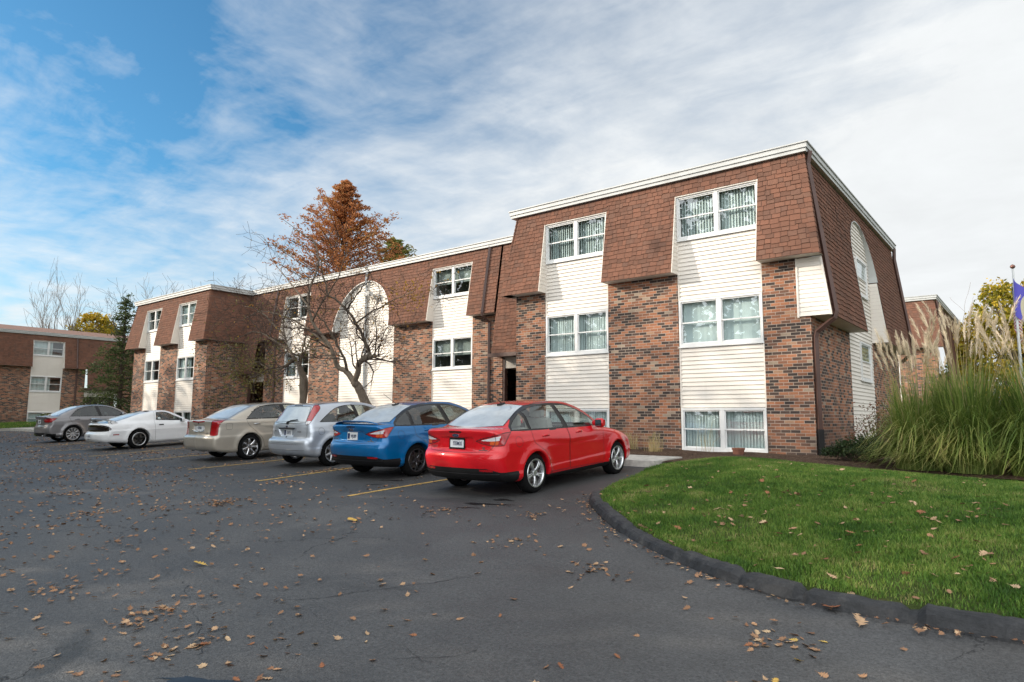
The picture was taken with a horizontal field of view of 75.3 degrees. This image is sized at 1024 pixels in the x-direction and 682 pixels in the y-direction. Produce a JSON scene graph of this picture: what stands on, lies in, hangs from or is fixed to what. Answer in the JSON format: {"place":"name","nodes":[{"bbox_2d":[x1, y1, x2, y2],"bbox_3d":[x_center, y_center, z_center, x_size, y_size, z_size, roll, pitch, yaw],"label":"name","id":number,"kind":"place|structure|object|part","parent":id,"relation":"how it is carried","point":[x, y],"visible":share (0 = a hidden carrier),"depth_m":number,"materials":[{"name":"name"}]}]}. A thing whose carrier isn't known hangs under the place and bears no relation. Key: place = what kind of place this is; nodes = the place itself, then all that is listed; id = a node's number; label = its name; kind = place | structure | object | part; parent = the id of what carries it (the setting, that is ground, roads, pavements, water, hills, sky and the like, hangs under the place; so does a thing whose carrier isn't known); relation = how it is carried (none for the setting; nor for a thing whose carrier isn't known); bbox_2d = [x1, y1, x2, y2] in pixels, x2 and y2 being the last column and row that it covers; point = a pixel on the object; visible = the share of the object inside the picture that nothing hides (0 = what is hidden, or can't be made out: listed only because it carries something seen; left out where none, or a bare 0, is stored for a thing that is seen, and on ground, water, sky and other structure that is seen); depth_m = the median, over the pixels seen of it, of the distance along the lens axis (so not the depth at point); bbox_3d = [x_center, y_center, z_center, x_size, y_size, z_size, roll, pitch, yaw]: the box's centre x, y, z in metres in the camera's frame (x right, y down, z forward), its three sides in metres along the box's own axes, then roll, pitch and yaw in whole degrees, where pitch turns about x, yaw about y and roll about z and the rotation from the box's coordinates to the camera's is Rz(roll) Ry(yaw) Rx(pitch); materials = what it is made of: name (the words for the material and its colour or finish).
{"place":"outdoors","nodes":[
{"label":"outdoors","id":0,"kind":"place"},
{"bbox_2d":[0,421,35,428],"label":"grass","id":1,"kind":"structure","parent":0,"point":[14,424],"depth_m":44.21,"materials":[{"name":"green plant"}]},
{"bbox_2d":[10,428,681,466],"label":"pavement","id":2,"kind":"structure","parent":0,"point":[640,460],"depth_m":14.06,"materials":[{"name":"concrete"}]},
{"bbox_2d":[0,431,1023,681],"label":"parking lot","id":3,"kind":"structure","parent":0,"point":[584,627],"depth_m":5.50,"materials":[{"name":"grey asphalt"}]},
{"bbox_2d":[71,671,83,675],"bbox_3d":[-2.617,2.005,4.003,0.069,0.013,0.069,1,-7,-5],"label":"fallen leaf","id":4,"kind":"object","parent":3,"relation":"on","point":[79,673],"visible":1,"depth_m":4.00,"materials":[{"name":"brown plant"}]},
{"bbox_2d":[34,404,127,441],"bbox_3d":[-17.964,3.506,28.832,2.060,1.507,4.513,-5,-5,38],"label":"parked car","id":5,"kind":"object","parent":3,"relation":"on","point":[72,422],"visible":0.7,"depth_m":27.40,"materials":[{"name":"grey paint"}]},
{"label":"rear window","id":6,"kind":"part","parent":5,"relation":"part of","materials":[{"name":"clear glass"}]},
{"bbox_3d":[-17.892,3.287,27.756,0.354,1.159,1.160,-5,-5,38],"label":"door","id":7,"kind":"part","parent":5,"relation":"part of","materials":[{"name":"grey paint"}]},
{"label":"side window","id":8,"kind":"part","parent":5,"relation":"part of","materials":[{"name":"grey glass"}]},
{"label":"side window","id":9,"kind":"part","parent":5,"relation":"part of","materials":[{"name":"grey glass"}]},
{"bbox_2d":[84,410,189,448],"bbox_3d":[-12.648,3.132,24.123,2.070,1.281,4.913,-5,-5,38],"label":"parked car","id":10,"kind":"object","parent":3,"relation":"on","point":[143,428],"visible":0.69,"depth_m":22.73,"materials":[{"name":"white paint"}]},
{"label":"rear window","id":11,"kind":"part","parent":10,"relation":"part of","materials":[{"name":"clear glass"}]},
{"bbox_3d":[-12.111,2.982,23.632,0.370,1.005,1.276,-5,-5,38],"label":"door","id":12,"kind":"part","parent":10,"relation":"part of","materials":[{"name":"white paint"}]},
{"bbox_2d":[184,584,202,653],"bbox_3d":[-2.453,2.097,5.111,0.070,0.036,1.899,4,-8,-29],"label":"road crack","id":13,"kind":"object","parent":3,"relation":"on","point":[198,619],"visible":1,"depth_m":4.80,"materials":[{"name":"black asphalt"}]},
{"bbox_2d":[165,676,236,681],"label":"oil stain","id":14,"kind":"object","parent":3,"relation":"on","point":[185,679],"visible":1,"depth_m":3.89,"materials":[{"name":"black asphalt"}]},
{"bbox_2d":[197,663,208,667],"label":"fallen leaf","id":15,"kind":"object","parent":3,"relation":"on","point":[201,665],"visible":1,"depth_m":4.09,"materials":[{"name":"beige plant"}]},
{"bbox_2d":[183,402,293,458],"bbox_3d":[-6.865,2.527,19.334,2.056,1.492,4.794,-5,-5,38],"label":"parked car","id":16,"kind":"object","parent":3,"relation":"on","point":[239,429],"visible":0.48,"depth_m":17.71,"materials":[{"name":"beige paint"}]},
{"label":"rear window","id":17,"kind":"part","parent":16,"relation":"part of","materials":[{"name":"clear glass"}]},
{"bbox_3d":[-6.776,2.306,18.240,0.305,1.144,1.201,-5,-5,38],"label":"door","id":18,"kind":"part","parent":16,"relation":"part of","materials":[{"name":"beige paint"}]},
{"bbox_2d":[196,459,282,468],"bbox_3d":[-6.067,3.103,17.376,0.104,0.240,4.800,-5,-8,38],"label":"parking line","id":19,"kind":"object","parent":3,"relation":"on","point":[238,464],"visible":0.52,"depth_m":16.45,"materials":[{"name":"yellow paint"}]},
{"bbox_2d":[168,557,427,661],"bbox_3d":[-2.118,2.124,5.569,4.407,0.020,0.092,-6,-9,42],"label":"road crack","id":20,"kind":"object","parent":3,"relation":"on","point":[349,627],"visible":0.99,"depth_m":4.49,"materials":[{"name":"black asphalt"}]},
{"bbox_2d":[258,467,352,480],"bbox_3d":[-3.447,2.873,15.107,0.104,0.264,5.100,-5,-8,38],"label":"parking line","id":21,"kind":"object","parent":3,"relation":"on","point":[301,474],"visible":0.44,"depth_m":13.82,"materials":[{"name":"yellow paint"}]},
{"bbox_2d":[268,401,375,465],"bbox_3d":[-4.029,2.284,17.032,2.019,1.492,4.195,-5,-5,38],"label":"parked car","id":22,"kind":"object","parent":3,"relation":"on","point":[300,431],"visible":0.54,"depth_m":15.44,"materials":[{"name":"silver paint"}]},
{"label":"rear window","id":23,"kind":"part","parent":22,"relation":"part of","materials":[{"name":"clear glass"}]},
{"bbox_2d":[283,574,479,599],"bbox_3d":[-1.048,2.091,5.635,1.692,0.082,0.099,3,-7,-20],"label":"road crack","id":24,"kind":"object","parent":3,"relation":"on","point":[374,589],"visible":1,"depth_m":5.59,"materials":[{"name":"black asphalt"}]},
{"bbox_2d":[347,479,446,495],"bbox_3d":[-0.960,2.640,12.914,0.104,0.262,5.450,-5,-8,38],"label":"parking line","id":25,"kind":"object","parent":3,"relation":"on","point":[394,487],"visible":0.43,"depth_m":11.58,"materials":[{"name":"yellow paint"}]},
{"bbox_2d":[330,395,468,475],"bbox_3d":[-1.796,1.981,14.816,2.095,1.657,4.538,-5,-5,38],"label":"parked car","id":26,"kind":"object","parent":3,"relation":"on","point":[394,434],"visible":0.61,"depth_m":13.21,"materials":[{"name":"blue paint"}]},
{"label":"rear window","id":27,"kind":"part","parent":26,"relation":"part of","materials":[{"name":"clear glass"}]},
{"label":"side window","id":28,"kind":"part","parent":26,"relation":"part of","materials":[{"name":"grey glass"}]},
{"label":"side window","id":29,"kind":"part","parent":26,"relation":"part of","materials":[{"name":"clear glass"}]},
{"bbox_3d":[-1.778,1.859,13.775,0.515,1.142,1.020,-5,-5,38],"label":"door","id":30,"kind":"part","parent":26,"relation":"part of","materials":[{"name":"blue paint"}]},
{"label":"side window","id":31,"kind":"part","parent":26,"relation":"part of","materials":[{"name":"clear glass"}]},
{"bbox_2d":[0,431,943,668],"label":"leaf litter","id":32,"kind":"object","parent":3,"relation":"on","point":[918,629],"visible":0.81,"depth_m":8.51,"materials":[{"name":"brown plant"}]},
{"bbox_2d":[467,502,508,504],"bbox_3d":[-0.352,2.390,9.705,0.853,0.010,0.175,-2,-7,20],"label":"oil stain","id":33,"kind":"object","parent":3,"relation":"on","point":[485,504],"visible":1,"depth_m":9.71,"materials":[{"name":"black liquid"}]},
{"bbox_2d":[425,394,629,492],"bbox_3d":[0.480,1.737,12.309,2.095,1.657,4.538,-5,-5,38],"label":"parked car","id":34,"kind":"object","parent":3,"relation":"on","point":[501,441],"visible":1,"depth_m":10.92,"materials":[{"name":"red paint"}]},
{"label":"rear window","id":35,"kind":"part","parent":34,"relation":"part of","materials":[{"name":"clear glass"}]},
{"bbox_3d":[0.499,1.615,11.268,0.515,1.142,1.020,-5,-5,38],"label":"door","id":36,"kind":"part","parent":34,"relation":"part of","materials":[{"name":"red paint"}]},
{"bbox_3d":[1.201,1.661,12.011,0.325,1.128,1.271,-5,-5,38],"label":"door","id":37,"kind":"part","parent":34,"relation":"part of","materials":[{"name":"red paint"}]},
{"bbox_2d":[582,494,1023,643],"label":"leaf litter","id":38,"kind":"object","parent":3,"relation":"on","point":[587,505],"visible":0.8,"depth_m":5.40,"materials":[{"name":"brown plant"}]},
{"bbox_2d":[589,491,1023,644],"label":"kerb","id":39,"kind":"structure","parent":3,"relation":"on","point":[1008,629],"depth_m":4.92,"materials":[{"name":"grey concrete"}]},
{"bbox_2d":[815,670,828,677],"bbox_3d":[1.754,1.885,3.764,0.045,0.013,0.091,-16,4,-27],"label":"fallen leaf","id":40,"kind":"object","parent":3,"relation":"on","point":[823,674],"visible":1,"depth_m":3.75,"materials":[{"name":"beige plant"}]},
{"bbox_2d":[853,614,868,625],"bbox_3d":[2.371,1.907,4.515,0.107,0.034,0.208,8,4,29],"label":"fallen leaf","id":41,"kind":"object","parent":3,"relation":"on","point":[860,620],"visible":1,"depth_m":4.55,"materials":[{"name":"beige plant"}]},
{"bbox_2d":[0,0,1023,406],"label":"sky","id":42,"kind":"structure","parent":0,"point":[138,137],"materials":[{"name":"blue"}]},
{"bbox_2d":[599,456,1023,618],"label":"lawn","id":43,"kind":"structure","parent":0,"point":[910,605],"depth_m":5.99,"materials":[{"name":"plant"}]},
{"bbox_2d":[600,458,1022,598],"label":"leaf litter","id":44,"kind":"object","parent":43,"relation":"on","point":[802,553],"visible":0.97,"depth_m":7.07,"materials":[{"name":"brown plant"}]},
{"bbox_2d":[979,550,987,555],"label":"fallen leaf","id":45,"kind":"object","parent":43,"relation":"on","point":[983,553],"visible":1,"depth_m":5.50,"materials":[{"name":"beige plant"}]},
{"bbox_2d":[629,449,1023,481],"bbox_3d":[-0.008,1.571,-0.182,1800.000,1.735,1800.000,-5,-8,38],"label":"ground","id":46,"kind":"structure","parent":0,"point":[1000,479],"depth_m":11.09,"materials":[{"name":"soil"}]},
{"bbox_2d":[0,427,33,430],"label":"kerb","id":47,"kind":"structure","parent":46,"relation":"on","point":[4,429],"depth_m":40.05,"materials":[{"name":"concrete"}]},
{"bbox_2d":[24,258,103,357],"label":"bare tree","id":48,"kind":"object","parent":46,"relation":"on","point":[51,318],"visible":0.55,"depth_m":80.93,"materials":[{"name":"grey plant"}]},
{"bbox_2d":[0,324,133,422],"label":"apartment building","id":49,"kind":"structure","parent":46,"relation":"on","point":[32,360],"depth_m":53.02,"materials":[{"name":"brick"}]},
{"bbox_2d":[26,412,53,421],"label":"window","id":50,"kind":"structure","parent":49,"relation":"in","point":[31,416],"depth_m":52.16,"materials":[{"name":"white glass"}]},
{"bbox_2d":[29,376,61,392],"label":"window","id":51,"kind":"structure","parent":49,"relation":"in","point":[37,383],"depth_m":52.88,"materials":[{"name":"white glass"}]},
{"bbox_2d":[33,340,64,357],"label":"window","id":52,"kind":"structure","parent":49,"relation":"in","point":[41,348],"depth_m":53.21,"materials":[{"name":"white glass"}]},
{"bbox_2d":[86,397,109,405],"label":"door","id":53,"kind":"structure","parent":49,"relation":"in","point":[90,397],"depth_m":56.23,"materials":[{"name":"green plant"}]},
{"bbox_2d":[66,312,127,335],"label":"yellow tree","id":54,"kind":"object","parent":46,"relation":"on","point":[90,318],"visible":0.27,"depth_m":83.17,"materials":[{"name":"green plant"}]},
{"bbox_2d":[87,273,174,334],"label":"bare tree","id":55,"kind":"object","parent":46,"relation":"on","point":[115,305],"visible":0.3,"depth_m":71.64,"materials":[{"name":"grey plant"}]},
{"bbox_2d":[125,272,194,307],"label":"bare tree","id":56,"kind":"object","parent":46,"relation":"on","point":[174,287],"visible":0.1,"depth_m":76.33,"materials":[{"name":"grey plant"}]},
{"bbox_2d":[262,178,409,281],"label":"conifer tree","id":57,"kind":"object","parent":46,"relation":"on","point":[344,205],"visible":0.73,"depth_m":53.52,"materials":[{"name":"orange plant"}]},
{"bbox_2d":[375,236,416,262],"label":"conifer tree","id":58,"kind":"object","parent":46,"relation":"on","point":[404,249],"visible":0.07,"depth_m":59.43,"materials":[{"name":"green plant"}]},
{"bbox_2d":[125,140,912,454],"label":"apartment building","id":59,"kind":"structure","parent":46,"relation":"on","point":[674,307],"depth_m":18.83,"materials":[{"name":"brick"}]},
{"bbox_2d":[143,359,159,382],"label":"window","id":60,"kind":"structure","parent":59,"relation":"in","point":[151,371],"depth_m":37.34,"materials":[{"name":"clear glass"}]},
{"bbox_2d":[147,309,161,332],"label":"window","id":61,"kind":"structure","parent":59,"relation":"in","point":[153,316],"depth_m":37.65,"materials":[{"name":"clear glass"}]},
{"bbox_2d":[173,411,190,419],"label":"window","id":62,"kind":"structure","parent":59,"relation":"in","point":[186,414],"depth_m":34.71,"materials":[{"name":"clear glass"}]},
{"bbox_2d":[175,355,194,380],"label":"window","id":63,"kind":"structure","parent":59,"relation":"in","point":[184,372],"depth_m":34.75,"materials":[{"name":"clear glass"}]},
{"bbox_2d":[179,301,196,326],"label":"window","id":64,"kind":"structure","parent":59,"relation":"in","point":[187,310],"depth_m":35.05,"materials":[{"name":"clear glass"}]},
{"bbox_2d":[283,352,308,378],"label":"window","id":65,"kind":"structure","parent":59,"relation":"in","point":[304,363],"depth_m":32.72,"materials":[{"name":"clear glass"}]},
{"bbox_2d":[287,293,310,320],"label":"window","id":66,"kind":"structure","parent":59,"relation":"in","point":[305,314],"depth_m":33.02,"materials":[{"name":"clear glass"}]},
{"bbox_2d":[431,335,472,370],"bbox_3d":[-2.090,0.514,25.947,2.160,1.265,0.815,-5,-8,38],"label":"window","id":67,"kind":"structure","parent":59,"relation":"in","point":[450,353],"depth_m":26.09,"materials":[{"name":"clear glass"}]},
{"bbox_2d":[433,263,471,299],"bbox_3d":[-2.075,-2.297,26.273,2.160,1.225,0.815,-5,-8,38],"label":"window","id":68,"kind":"structure","parent":59,"relation":"in","point":[463,277],"depth_m":26.39,"materials":[{"name":"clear glass"}]},
{"bbox_2d":[545,213,605,264],"bbox_3d":[2.132,-2.991,20.095,2.210,1.225,0.815,-5,-8,38],"label":"window","id":69,"kind":"structure","parent":59,"relation":"in","point":[582,238],"depth_m":20.07,"materials":[{"name":"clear glass"}]},
{"bbox_2d":[545,309,608,356],"bbox_3d":[2.118,-0.180,19.769,2.210,1.265,0.815,-5,-8,38],"label":"window","id":70,"kind":"structure","parent":59,"relation":"in","point":[585,332],"depth_m":19.55,"materials":[{"name":"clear glass"}]},
{"bbox_2d":[546,409,609,427],"bbox_3d":[2.103,2.549,19.453,2.210,1.110,0.815,-5,-8,38],"label":"window","id":71,"kind":"structure","parent":59,"relation":"in","point":[569,415],"depth_m":19.23,"materials":[{"name":"clear glass"}]},
{"bbox_2d":[676,181,756,241],"bbox_3d":[5.503,-3.283,17.425,2.210,1.225,0.815,-5,-8,38],"label":"window","id":72,"kind":"structure","parent":59,"relation":"in","point":[732,209],"depth_m":17.21,"materials":[{"name":"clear glass"}]},
{"bbox_2d":[678,291,764,347],"bbox_3d":[5.488,-0.472,17.099,2.210,1.265,0.815,-5,-8,38],"label":"window","id":73,"kind":"structure","parent":59,"relation":"in","point":[737,319],"depth_m":16.83,"materials":[{"name":"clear glass"}]},
{"bbox_2d":[681,408,768,452],"bbox_3d":[5.474,2.257,16.782,2.210,1.110,0.815,-5,-8,38],"label":"window","id":74,"kind":"structure","parent":59,"relation":"in","point":[747,428],"depth_m":16.53,"materials":[{"name":"clear glass"}]},
{"bbox_2d":[854,256,868,300],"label":"window","id":75,"kind":"structure","parent":59,"relation":"in","point":[861,269],"depth_m":20.48,"materials":[{"name":"white glass"}]},
{"bbox_2d":[859,341,873,383],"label":"window","id":76,"kind":"structure","parent":59,"relation":"in","point":[865,354],"depth_m":20.03,"materials":[{"name":"white glass"}]},
{"bbox_2d":[625,433,639,448],"bbox_3d":[3.085,2.609,17.311,0.523,0.441,0.592,-5,-8,38],"label":"dry plant","id":77,"kind":"object","parent":46,"relation":"on","point":[632,445],"visible":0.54,"depth_m":17.25,"materials":[{"name":"beige plant"}]},
{"bbox_2d":[642,432,664,451],"bbox_3d":[3.523,2.486,16.440,0.587,0.496,0.439,4,-7,-26],"label":"dry plant","id":78,"kind":"object","parent":46,"relation":"on","point":[652,445],"visible":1,"depth_m":16.41,"materials":[{"name":"beige plant"}]},
{"bbox_2d":[694,422,719,451],"bbox_3d":[4.819,2.319,16.338,0.504,0.810,0.455,1,-7,-9],"label":"dry plant","id":79,"kind":"object","parent":46,"relation":"on","point":[706,437],"visible":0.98,"depth_m":16.31,"materials":[{"name":"beige plant"}]},
{"bbox_2d":[732,448,744,454],"bbox_3d":[5.300,2.619,15.523,0.300,0.230,0.300,-5,-8,38],"label":"flower pot","id":80,"kind":"object","parent":46,"relation":"on","point":[738,451],"visible":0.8,"depth_m":15.41,"materials":[{"name":"ceramic"}]},
{"bbox_2d":[818,430,892,461],"bbox_3d":[6.974,2.099,13.246,1.696,0.650,1.499,-5,-8,38],"label":"yew shrub","id":81,"kind":"object","parent":46,"relation":"on","point":[845,448],"visible":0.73,"depth_m":13.19,"materials":[{"name":"green plant"}]},
{"bbox_2d":[842,401,892,443],"bbox_3d":[8.371,1.971,15.246,1.835,1.304,1.231,1,-7,-6],"label":"barberry shrub","id":82,"kind":"object","parent":46,"relation":"on","point":[865,426],"visible":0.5,"depth_m":15.16,"materials":[{"name":"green plant"}]},
{"bbox_2d":[852,311,970,471],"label":"ornamental grass","id":83,"kind":"object","parent":46,"relation":"on","point":[903,420],"depth_m":11.72,"materials":[{"name":"green plant"}]},
{"bbox_2d":[899,294,967,408],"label":"apartment building","id":84,"kind":"structure","parent":46,"relation":"on","point":[933,301],"depth_m":35.34,"materials":[{"name":"brick"}]},
{"bbox_2d":[889,303,1001,407],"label":"ornamental grass","id":85,"kind":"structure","parent":46,"relation":"on","point":[954,328],"depth_m":12.43,"materials":[{"name":"beige plant"}]},
{"bbox_2d":[872,294,1023,475],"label":"ornamental grass","id":86,"kind":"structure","parent":46,"relation":"on","point":[964,415],"depth_m":11.03,"materials":[{"name":"green plant"}]},
{"bbox_2d":[940,277,1023,409],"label":"yellow tree","id":87,"kind":"object","parent":46,"relation":"on","point":[995,294],"visible":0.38,"depth_m":39.25,"materials":[{"name":"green plant"}]},
{"bbox_2d":[952,301,1023,478],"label":"ornamental grass","id":88,"kind":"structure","parent":46,"relation":"on","point":[1017,403],"depth_m":10.65,"materials":[{"name":"plant"}]},
{"bbox_2d":[1010,264,1023,384],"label":"flagpole","id":89,"kind":"object","parent":46,"relation":"on","point":[1012,266],"visible":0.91,"depth_m":21.73,"materials":[{"name":"white metal"}]},
{"bbox_2d":[1012,286,1022,341],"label":"flag","id":90,"kind":"object","parent":89,"relation":"hanging from","point":[1020,329],"visible":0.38,"depth_m":22.50,"materials":[{"name":"fabric"}]},
{"bbox_2d":[1013,279,1023,318],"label":"flag","id":91,"kind":"object","parent":89,"relation":"hanging from","point":[1018,291],"visible":0.91,"depth_m":21.78,"materials":[{"name":"fabric"}]},
{"bbox_2d":[993,317,1023,399],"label":"ornamental grass","id":92,"kind":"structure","parent":0,"point":[1002,338],"depth_m":12.49,"materials":[{"name":"beige plant"}]},
{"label":"mulch bed","id":93,"kind":"structure","parent":0,"visible":0},
{"bbox_2d":[66,292,136,412],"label":"spruce tree","id":94,"kind":"object","parent":93,"relation":"on","point":[121,352],"visible":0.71,"depth_m":42.22,"materials":[{"name":"green plant"}]},
{"bbox_2d":[186,272,339,413],"bbox_3d":[-9.012,0.259,24.444,7.522,6.116,4.681,-5,-8,38],"label":"ornamental tree","id":95,"kind":"object","parent":93,"relation":"on","point":[303,387],"visible":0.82,"depth_m":24.27,"materials":[{"name":"brown plant"}]},
{"bbox_2d":[200,221,465,410],"bbox_3d":[-6.502,-0.415,21.376,10.829,7.916,6.535,-5,-8,38],"label":"ornamental tree","id":96,"kind":"object","parent":93,"relation":"on","point":[357,386],"visible":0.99,"depth_m":20.94,"materials":[{"name":"brown plant"}]}
]}

